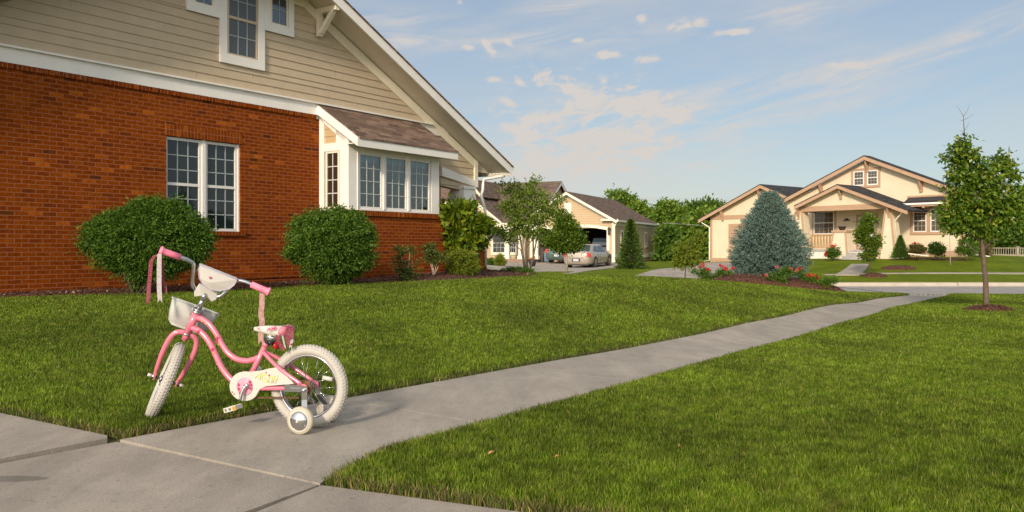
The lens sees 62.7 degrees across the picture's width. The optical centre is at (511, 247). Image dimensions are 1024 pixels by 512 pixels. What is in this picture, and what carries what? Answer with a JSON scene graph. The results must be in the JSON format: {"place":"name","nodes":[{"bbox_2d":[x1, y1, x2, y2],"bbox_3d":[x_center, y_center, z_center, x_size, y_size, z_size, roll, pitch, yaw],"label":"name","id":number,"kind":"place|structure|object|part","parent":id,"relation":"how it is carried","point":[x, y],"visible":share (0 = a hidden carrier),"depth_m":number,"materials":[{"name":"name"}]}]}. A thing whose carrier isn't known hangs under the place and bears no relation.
{"place":"outdoors","nodes":[
{"label":"outdoors","id":0,"kind":"place"},
{"bbox_2d":[0,413,106,463],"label":"pavement","id":1,"kind":"structure","parent":0,"point":[21,438],"depth_m":3.85,"materials":[{"name":"concrete"}]},
{"bbox_2d":[0,442,318,511],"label":"pavement","id":2,"kind":"structure","parent":0,"point":[116,477],"depth_m":3.14,"materials":[{"name":"concrete"}]},
{"bbox_2d":[120,400,477,485],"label":"sidewalk","id":3,"kind":"structure","parent":0,"point":[271,443],"depth_m":3.87,"materials":[{"name":"concrete"}]},
{"bbox_2d":[145,246,347,434],"bbox_3d":[-1.367,0.438,4.239,1.172,0.897,0.435,0,0,14],"label":"childs bicycle","id":4,"kind":"object","parent":3,"relation":"on","point":[278,379],"visible":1,"depth_m":4.17,"materials":[{"name":"pink metal"}]},
{"bbox_2d":[257,485,517,511],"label":"pavement","id":5,"kind":"structure","parent":0,"point":[322,498],"depth_m":2.89,"materials":[{"name":"concrete"}]},
{"bbox_2d":[346,368,635,421],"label":"sidewalk","id":6,"kind":"structure","parent":0,"point":[481,396],"depth_m":5.21,"materials":[{"name":"concrete"}]},
{"bbox_2d":[0,253,1023,511],"bbox_3d":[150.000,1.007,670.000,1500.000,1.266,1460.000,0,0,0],"label":"ground","id":7,"kind":"structure","parent":0,"point":[972,263],"depth_m":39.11,"materials":[{"name":"green plant"}]},
{"bbox_2d":[0,0,513,292],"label":"brick house","id":8,"kind":"structure","parent":7,"relation":"on","point":[250,127],"depth_m":15.29,"materials":[{"name":"red brick"}]},
{"bbox_2d":[167,136,201,217],"bbox_3d":[-5.768,-1.112,14.715,0.050,1.615,0.720,0,0,35],"label":"window","id":9,"kind":"structure","parent":8,"relation":"in","point":[184,156],"depth_m":14.77,"materials":[{"name":"white plastic"}]},
{"bbox_2d":[194,0,213,7],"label":"window","id":10,"kind":"structure","parent":8,"relation":"in","point":[210,3],"depth_m":14.99,"materials":[{"name":"white glass"}]},
{"bbox_2d":[206,141,236,231],"bbox_3d":[-5.323,-1.112,15.353,0.050,1.615,0.690,0,0,35],"label":"window","id":11,"kind":"structure","parent":8,"relation":"in","point":[221,158],"depth_m":15.37,"materials":[{"name":"white plastic"}]},
{"bbox_2d":[227,0,257,59],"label":"window","id":12,"kind":"structure","parent":8,"relation":"in","point":[242,15],"depth_m":15.62,"materials":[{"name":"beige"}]},
{"bbox_2d":[271,0,287,27],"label":"window","id":13,"kind":"structure","parent":8,"relation":"in","point":[279,8],"depth_m":16.32,"materials":[{"name":"white glass"}]},
{"bbox_2d":[326,150,338,208],"bbox_3d":[-3.627,-1.377,17.003,0.390,1.165,0.035,0,0,35],"label":"window","id":14,"kind":"structure","parent":8,"relation":"in","point":[332,157],"depth_m":17.00,"materials":[{"name":"white glass"}]},
{"bbox_2d":[358,152,382,209],"bbox_3d":[-2.910,-1.367,17.238,0.040,1.145,0.698,0,0,35],"label":"window","id":15,"kind":"structure","parent":8,"relation":"in","point":[359,153],"depth_m":17.28,"materials":[{"name":"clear glass"}]},
{"bbox_2d":[386,155,406,210],"bbox_3d":[-2.474,-1.367,17.857,0.040,1.145,0.698,0,0,35],"label":"window","id":16,"kind":"structure","parent":8,"relation":"in","point":[391,157],"depth_m":17.94,"materials":[{"name":"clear glass"}]},
{"bbox_2d":[410,159,429,211],"bbox_3d":[-2.038,-1.367,18.474,0.040,1.145,0.698,0,0,35],"label":"window","id":17,"kind":"structure","parent":8,"relation":"in","point":[415,160],"depth_m":18.56,"materials":[{"name":"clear glass"}]},
{"bbox_2d":[3,368,630,511],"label":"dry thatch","id":18,"kind":"object","parent":7,"relation":"on","point":[368,473],"visible":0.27,"depth_m":3.10,"materials":[{"name":"beige plant"}]},
{"bbox_2d":[487,257,495,265],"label":"foundation shrub","id":19,"kind":"object","parent":7,"relation":"on","point":[490,261],"visible":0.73,"depth_m":49.83,"materials":[{"name":"green plant"}]},
{"bbox_2d":[494,252,507,265],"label":"ornamental grass","id":20,"kind":"object","parent":7,"relation":"on","point":[500,259],"depth_m":49.38,"materials":[{"name":"plant"}]},
{"bbox_2d":[441,180,566,261],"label":"beige house","id":21,"kind":"structure","parent":7,"relation":"on","point":[512,253],"depth_m":64.48,"materials":[{"name":"beige paint"}]},
{"bbox_2d":[493,233,504,252],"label":"window","id":22,"kind":"structure","parent":21,"relation":"in","point":[498,247],"depth_m":64.33,"materials":[{"name":"white plastic"}]},
{"bbox_2d":[510,237,515,252],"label":"window","id":23,"kind":"structure","parent":21,"relation":"in","point":[512,248],"depth_m":63.81,"materials":[{"name":"white plastic"}]},
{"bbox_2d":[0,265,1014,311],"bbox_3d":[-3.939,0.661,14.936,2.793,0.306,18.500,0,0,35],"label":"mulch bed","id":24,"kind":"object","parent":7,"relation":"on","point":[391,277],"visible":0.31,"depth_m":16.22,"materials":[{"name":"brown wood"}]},
{"bbox_2d":[66,191,222,293],"bbox_3d":[-5.511,-0.059,12.576,2.276,1.585,1.466,0,0,0],"label":"round bush","id":25,"kind":"object","parent":24,"relation":"on","point":[133,237],"visible":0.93,"depth_m":12.37,"materials":[{"name":"green plant"}]},
{"bbox_2d":[277,202,380,284],"bbox_3d":[-3.291,-0.053,15.192,1.877,1.544,1.692,0,0,0],"label":"round bush","id":26,"kind":"object","parent":24,"relation":"on","point":[333,245],"visible":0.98,"depth_m":14.91,"materials":[{"name":"green plant"}]},
{"bbox_2d":[388,243,423,280],"bbox_3d":[-2.089,0.320,16.626,0.696,0.857,0.523,0,0,0],"label":"sparse bush","id":27,"kind":"object","parent":24,"relation":"on","point":[405,270],"visible":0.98,"depth_m":16.57,"materials":[{"name":"green plant"}]},
{"bbox_2d":[420,241,450,274],"bbox_3d":[-1.639,0.236,17.912,0.666,0.774,0.418,0,0,0],"label":"sparse bush","id":28,"kind":"object","parent":24,"relation":"on","point":[430,253],"visible":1,"depth_m":17.87,"materials":[{"name":"green plant"}]},
{"bbox_2d":[445,246,482,275],"bbox_3d":[-1.073,0.324,18.411,0.978,0.758,0.757,0,0,0],"label":"shrub","id":29,"kind":"object","parent":24,"relation":"on","point":[460,262],"visible":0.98,"depth_m":18.27,"materials":[{"name":"green plant"}]},
{"bbox_2d":[438,191,499,269],"bbox_3d":[-1.064,-0.352,19.226,1.615,1.933,1.244,0,0,0],"label":"magnolia","id":30,"kind":"object","parent":24,"relation":"on","point":[464,223],"visible":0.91,"depth_m":19.00,"materials":[{"name":"green plant"}]},
{"bbox_2d":[500,264,536,272],"bbox_3d":[0.155,0.570,21.000,0.911,0.348,0.657,0,0,18],"label":"juniper","id":31,"kind":"object","parent":24,"relation":"on","point":[521,269],"visible":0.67,"depth_m":20.91,"materials":[{"name":"green plant"}]},
{"bbox_2d":[491,172,568,267],"bbox_3d":[0.374,-0.713,22.523,2.300,2.596,1.210,0,0,0],"label":"multi stem tree","id":32,"kind":"object","parent":24,"relation":"on","point":[513,208],"visible":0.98,"depth_m":22.40,"materials":[{"name":"green plant"}]},
{"bbox_2d":[538,206,589,272],"bbox_3d":[1.832,-0.299,29.963,1.784,2.397,1.569,0,0,-39],"label":"young tree","id":33,"kind":"object","parent":7,"relation":"on","point":[566,236],"visible":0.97,"depth_m":29.75,"materials":[{"name":"green plant"}]},
{"bbox_2d":[524,191,659,262],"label":"beige garage","id":34,"kind":"structure","parent":7,"relation":"on","point":[600,217],"depth_m":61.77,"materials":[{"name":"beige paint"}]},
{"bbox_2d":[592,237,606,250],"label":"parked car","id":35,"kind":"object","parent":34,"relation":"in","point":[602,241],"visible":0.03,"depth_m":61.79,"materials":[{"name":"grey metal"}]},
{"bbox_2d":[645,232,646,247],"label":"window","id":36,"kind":"structure","parent":34,"relation":"in","point":[645,232],"depth_m":67.80,"materials":[{"name":"white glass"}]},
{"bbox_2d":[603,183,637,208],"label":"broadleaf tree","id":37,"kind":"object","parent":7,"relation":"on","point":[625,197],"visible":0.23,"depth_m":95.66,"materials":[{"name":"green plant"}]},
{"bbox_2d":[614,217,649,268],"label":"conifer","id":38,"kind":"object","parent":7,"relation":"on","point":[630,237],"visible":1,"depth_m":41.74,"materials":[{"name":"green plant"}]},
{"bbox_2d":[628,196,656,220],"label":"broadleaf tree","id":39,"kind":"object","parent":7,"relation":"on","point":[643,208],"visible":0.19,"depth_m":87.38,"materials":[{"name":"green plant"}]},
{"bbox_2d":[647,221,682,260],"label":"broadleaf tree","id":40,"kind":"object","parent":7,"relation":"on","point":[666,237],"visible":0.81,"depth_m":67.48,"materials":[{"name":"green plant"}]},
{"bbox_2d":[650,197,693,235],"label":"broadleaf tree","id":41,"kind":"object","parent":7,"relation":"on","point":[664,211],"visible":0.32,"depth_m":79.42,"materials":[{"name":"green plant"}]},
{"bbox_2d":[658,210,694,241],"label":"broadleaf tree","id":42,"kind":"object","parent":7,"relation":"on","point":[679,222],"visible":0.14,"depth_m":73.21,"materials":[{"name":"green plant"}]},
{"bbox_2d":[667,228,708,277],"bbox_3d":[5.362,0.215,25.493,1.182,1.660,1.073,0,0,-22],"label":"sapling","id":43,"kind":"object","parent":7,"relation":"on","point":[686,257],"visible":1,"depth_m":25.39,"materials":[{"name":"green plant"}]},
{"bbox_2d":[684,201,715,260],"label":"broadleaf tree","id":44,"kind":"object","parent":7,"relation":"on","point":[697,214],"visible":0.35,"depth_m":69.46,"materials":[{"name":"green plant"}]},
{"bbox_2d":[682,193,725,215],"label":"broadleaf tree","id":45,"kind":"object","parent":7,"relation":"on","point":[693,205],"visible":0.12,"depth_m":91.45,"materials":[{"name":"green plant"}]},
{"bbox_2d":[707,274,841,290],"bbox_3d":[6.776,0.951,21.826,3.918,0.546,2.340,0,0,0],"label":"mulch bed","id":46,"kind":"object","parent":7,"relation":"on","point":[807,285],"visible":0.4,"depth_m":20.96,"materials":[{"name":"brown wood"}]},
{"bbox_2d":[688,262,714,278],"bbox_3d":[4.941,0.646,21.591,0.728,0.585,0.494,0,0,-16],"label":"rose bush","id":47,"kind":"object","parent":46,"relation":"on","point":[702,273],"visible":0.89,"depth_m":21.55,"materials":[{"name":"green plant"}]},
{"bbox_2d":[712,263,736,277],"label":"rose bush","id":48,"kind":"object","parent":46,"relation":"on","point":[725,272],"visible":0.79,"depth_m":21.66,"materials":[{"name":"green plant"}]},
{"bbox_2d":[726,189,814,278],"bbox_3d":[6.917,-0.298,22.600,2.377,2.595,2.390,0,0,0],"label":"blue spruce","id":49,"kind":"object","parent":46,"relation":"on","point":[774,242],"visible":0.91,"depth_m":22.15,"materials":[{"name":"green plant"}]},
{"bbox_2d":[764,265,797,284],"bbox_3d":[6.689,0.705,20.892,0.811,0.609,0.477,0,0,-16],"label":"rose bush","id":50,"kind":"object","parent":46,"relation":"on","point":[788,270],"visible":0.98,"depth_m":20.86,"materials":[{"name":"green plant"}]},
{"bbox_2d":[795,267,819,283],"bbox_3d":[7.461,0.774,21.200,0.789,0.635,0.473,0,0,0],"label":"rose bush","id":51,"kind":"object","parent":46,"relation":"on","point":[812,278],"visible":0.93,"depth_m":21.14,"materials":[{"name":"green plant"}]},
{"bbox_2d":[815,275,841,289],"bbox_3d":[7.903,0.888,20.992,0.662,0.460,0.458,0,0,0],"label":"juniper","id":52,"kind":"object","parent":46,"relation":"on","point":[826,282],"visible":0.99,"depth_m":20.95,"materials":[{"name":"green plant"}]},
{"bbox_2d":[698,155,967,261],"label":"cream house","id":53,"kind":"structure","parent":7,"relation":"on","point":[899,200],"depth_m":48.12,"materials":[{"name":"paint"}]},
{"bbox_2d":[731,227,760,250],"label":"garage door","id":54,"kind":"structure","parent":53,"relation":"in","point":[732,228],"depth_m":56.51,"materials":[{"name":"grey"}]},
{"bbox_2d":[814,211,833,233],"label":"window","id":55,"kind":"structure","parent":53,"relation":"in","point":[823,221],"depth_m":50.75,"materials":[{"name":"glass"}]},
{"bbox_2d":[837,226,846,229],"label":"planter bowl","id":56,"kind":"object","parent":53,"relation":"on","point":[842,227],"visible":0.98,"depth_m":47.90,"materials":[{"name":"grey"}]},
{"bbox_2d":[853,171,863,185],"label":"window","id":57,"kind":"structure","parent":53,"relation":"in","point":[858,176],"depth_m":49.06,"materials":[{"name":"white plastic"}]},
{"bbox_2d":[858,217,874,247],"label":"front door","id":58,"kind":"structure","parent":53,"relation":"in","point":[858,217],"depth_m":48.94,"materials":[{"name":"grey"}]},
{"bbox_2d":[867,170,877,184],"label":"window","id":59,"kind":"structure","parent":53,"relation":"in","point":[872,176],"depth_m":48.39,"materials":[{"name":"white plastic"}]},
{"bbox_2d":[913,209,926,231],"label":"window","id":60,"kind":"structure","parent":53,"relation":"in","point":[919,219],"depth_m":46.24,"materials":[{"name":"white plastic"}]},
{"bbox_2d":[930,209,943,231],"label":"window","id":61,"kind":"structure","parent":53,"relation":"in","point":[933,228],"depth_m":45.69,"materials":[{"name":"white plastic"}]},
{"bbox_2d":[824,243,841,259],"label":"porch rose","id":62,"kind":"object","parent":7,"relation":"on","point":[830,253],"visible":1,"depth_m":46.15,"materials":[{"name":"green plant"}]},
{"bbox_2d":[851,212,885,272],"bbox_3d":[15.815,-0.165,37.214,1.607,2.953,1.106,0,0,0],"label":"sapling","id":63,"kind":"object","parent":7,"relation":"on","point":[866,230],"visible":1,"depth_m":37.07,"materials":[{"name":"green plant"}]},
{"bbox_2d":[861,273,887,277],"bbox_3d":[15.898,1.210,36.895,1.048,0.211,0.989,0,0,-30],"label":"mulch bed","id":64,"kind":"object","parent":7,"relation":"on","point":[872,276],"visible":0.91,"depth_m":36.58,"materials":[{"name":"brown wood"}]},
{"bbox_2d":[834,282,961,286],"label":"curb","id":65,"kind":"structure","parent":7,"relation":"on","point":[896,284],"depth_m":33.99,"materials":[{"name":"concrete"}]},
{"bbox_2d":[881,265,915,269],"bbox_3d":[18.608,0.959,40.404,1.630,0.245,1.447,0,0,0],"label":"mulch bed","id":66,"kind":"object","parent":7,"relation":"on","point":[898,268],"visible":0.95,"depth_m":39.98,"materials":[{"name":"brown wood"}]},
{"bbox_2d":[889,235,911,259],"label":"arborvitae","id":67,"kind":"object","parent":7,"relation":"on","point":[899,247],"visible":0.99,"depth_m":44.37,"materials":[{"name":"green plant"}]},
{"bbox_2d":[904,242,927,259],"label":"foundation shrub","id":68,"kind":"object","parent":7,"relation":"on","point":[916,248],"visible":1,"depth_m":43.62,"materials":[{"name":"green plant"}]},
{"bbox_2d":[902,257,964,260],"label":"mulch bed","id":69,"kind":"object","parent":7,"relation":"on","point":[930,258],"visible":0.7,"depth_m":43.86,"materials":[{"name":"brown wood"}]},
{"bbox_2d":[924,241,948,259],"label":"foundation shrub","id":70,"kind":"object","parent":7,"relation":"on","point":[938,248],"visible":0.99,"depth_m":43.15,"materials":[{"name":"green plant"}]},
{"bbox_2d":[933,211,956,264],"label":"sapling","id":71,"kind":"object","parent":7,"relation":"on","point":[947,234],"visible":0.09,"depth_m":40.39,"materials":[{"name":"green plant"}]},
{"bbox_2d":[954,237,979,260],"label":"foundation shrub","id":72,"kind":"object","parent":7,"relation":"on","point":[966,250],"visible":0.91,"depth_m":42.48,"materials":[{"name":"green plant"}]},
{"bbox_2d":[929,105,1023,304],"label":"pear tree","id":73,"kind":"object","parent":7,"relation":"on","point":[976,208],"visible":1,"depth_m":14.29,"materials":[{"name":"green plant"}]},
{"bbox_2d":[975,242,995,256],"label":"foundation shrub","id":74,"kind":"object","parent":7,"relation":"on","point":[987,251],"visible":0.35,"depth_m":44.40,"materials":[{"name":"green plant"}]},
{"bbox_2d":[966,305,1011,311],"bbox_3d":[8.144,1.053,14.349,0.861,0.163,0.672,0,0,0],"label":"mulch bed","id":75,"kind":"object","parent":7,"relation":"on","point":[972,308],"visible":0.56,"depth_m":14.17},
{"bbox_2d":[955,282,1023,286],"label":"curb","id":76,"kind":"structure","parent":7,"relation":"on","point":[993,284],"depth_m":33.99,"materials":[{"name":"concrete"}]},
{"bbox_2d":[976,225,1021,253],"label":"broadleaf tree","id":77,"kind":"object","parent":7,"relation":"on","point":[997,244],"visible":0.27,"depth_m":65.24,"materials":[{"name":"green plant"}]},
{"bbox_2d":[989,246,1023,255],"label":"picket fence","id":78,"kind":"object","parent":7,"relation":"on","point":[1018,252],"visible":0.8,"depth_m":46.17,"materials":[{"name":"white wood"}]},
{"bbox_2d":[1003,218,1023,253],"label":"broadleaf tree","id":79,"kind":"object","parent":7,"relation":"on","point":[1016,238],"visible":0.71,"depth_m":61.78,"materials":[{"name":"green plant"}]},
{"bbox_2d":[528,256,536,265],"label":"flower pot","id":80,"kind":"object","parent":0,"point":[534,262],"visible":0.52,"depth_m":53.85,"materials":[{"name":"grey"}]},
{"bbox_2d":[487,262,617,273],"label":"driveway","id":81,"kind":"structure","parent":0,"point":[551,266],"depth_m":53.16,"materials":[{"name":"concrete"}]},
{"bbox_2d":[536,248,544,261],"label":"wheeled bin","id":82,"kind":"object","parent":81,"relation":"on","point":[541,253],"visible":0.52,"depth_m":60.99,"materials":[{"name":"grey plastic"}]},
{"bbox_2d":[545,249,563,262],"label":"parked car","id":83,"kind":"object","parent":81,"relation":"on","point":[550,257],"visible":0.26,"depth_m":58.89,"materials":[{"name":"teal metal"}]},
{"bbox_2d":[563,244,611,266],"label":"parked car","id":84,"kind":"object","parent":81,"relation":"on","point":[594,255],"visible":0.88,"depth_m":52.94,"materials":[{"name":"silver metal"}]},
{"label":"side window","id":85,"kind":"part","parent":84,"relation":"part of","materials":[{"name":"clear glass"}]},
{"bbox_2d":[510,351,707,379],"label":"sidewalk","id":86,"kind":"structure","parent":0,"point":[622,365],"depth_m":6.86,"materials":[{"name":"concrete"}]},
{"bbox_2d":[347,0,1023,206],"label":"sky","id":87,"kind":"structure","parent":0,"point":[671,99],"materials":[{"name":"blue"}]},
{"bbox_2d":[635,262,737,278],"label":"driveway","id":88,"kind":"structure","parent":0,"point":[677,272],"depth_m":38.95,"materials":[{"name":"concrete"}]},
{"bbox_2d":[614,338,760,358],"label":"sidewalk","id":89,"kind":"structure","parent":0,"point":[690,348],"depth_m":8.46,"materials":[{"name":"concrete"}]},
{"bbox_2d":[683,327,799,344],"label":"sidewalk","id":90,"kind":"structure","parent":0,"point":[743,336],"depth_m":10.10,"materials":[{"name":"concrete"}]},
{"bbox_2d":[732,319,830,333],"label":"sidewalk","id":91,"kind":"structure","parent":0,"point":[774,325],"depth_m":11.59,"materials":[{"name":"concrete"}]},
{"bbox_2d":[772,311,861,324],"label":"sidewalk","id":92,"kind":"structure","parent":0,"point":[818,317],"depth_m":13.18,"materials":[{"name":"concrete"}]},
{"bbox_2d":[807,305,887,315],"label":"sidewalk","id":93,"kind":"structure","parent":0,"point":[849,310],"depth_m":14.49,"materials":[{"name":"concrete"}]},
{"bbox_2d":[835,264,868,275],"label":"path","id":94,"kind":"structure","parent":0,"point":[854,269],"depth_m":39.66,"materials":[{"name":"concrete"}]},
{"bbox_2d":[836,303,895,307],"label":"sidewalk","id":95,"kind":"structure","parent":0,"point":[867,305],"depth_m":15.99,"materials":[{"name":"concrete"}]},
{"bbox_2d":[859,299,915,305],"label":"sidewalk","id":96,"kind":"structure","parent":0,"point":[885,302],"depth_m":17.73,"materials":[{"name":"concrete"}]},
{"bbox_2d":[879,297,930,301],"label":"sidewalk","id":97,"kind":"structure","parent":0,"point":[917,299],"depth_m":18.97,"materials":[{"name":"concrete"}]},
{"bbox_2d":[898,295,942,297],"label":"sidewalk","id":98,"kind":"structure","parent":0,"point":[928,296],"depth_m":20.29,"materials":[{"name":"concrete"}]},
{"bbox_2d":[822,272,1023,274],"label":"sidewalk","id":99,"kind":"structure","parent":0,"point":[944,273],"depth_m":38.09,"materials":[{"name":"concrete"}]},
{"bbox_2d":[839,287,1023,294],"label":"street","id":100,"kind":"structure","parent":0,"point":[945,290],"depth_m":30.64,"materials":[{"name":"grey asphalt"}]}
]}

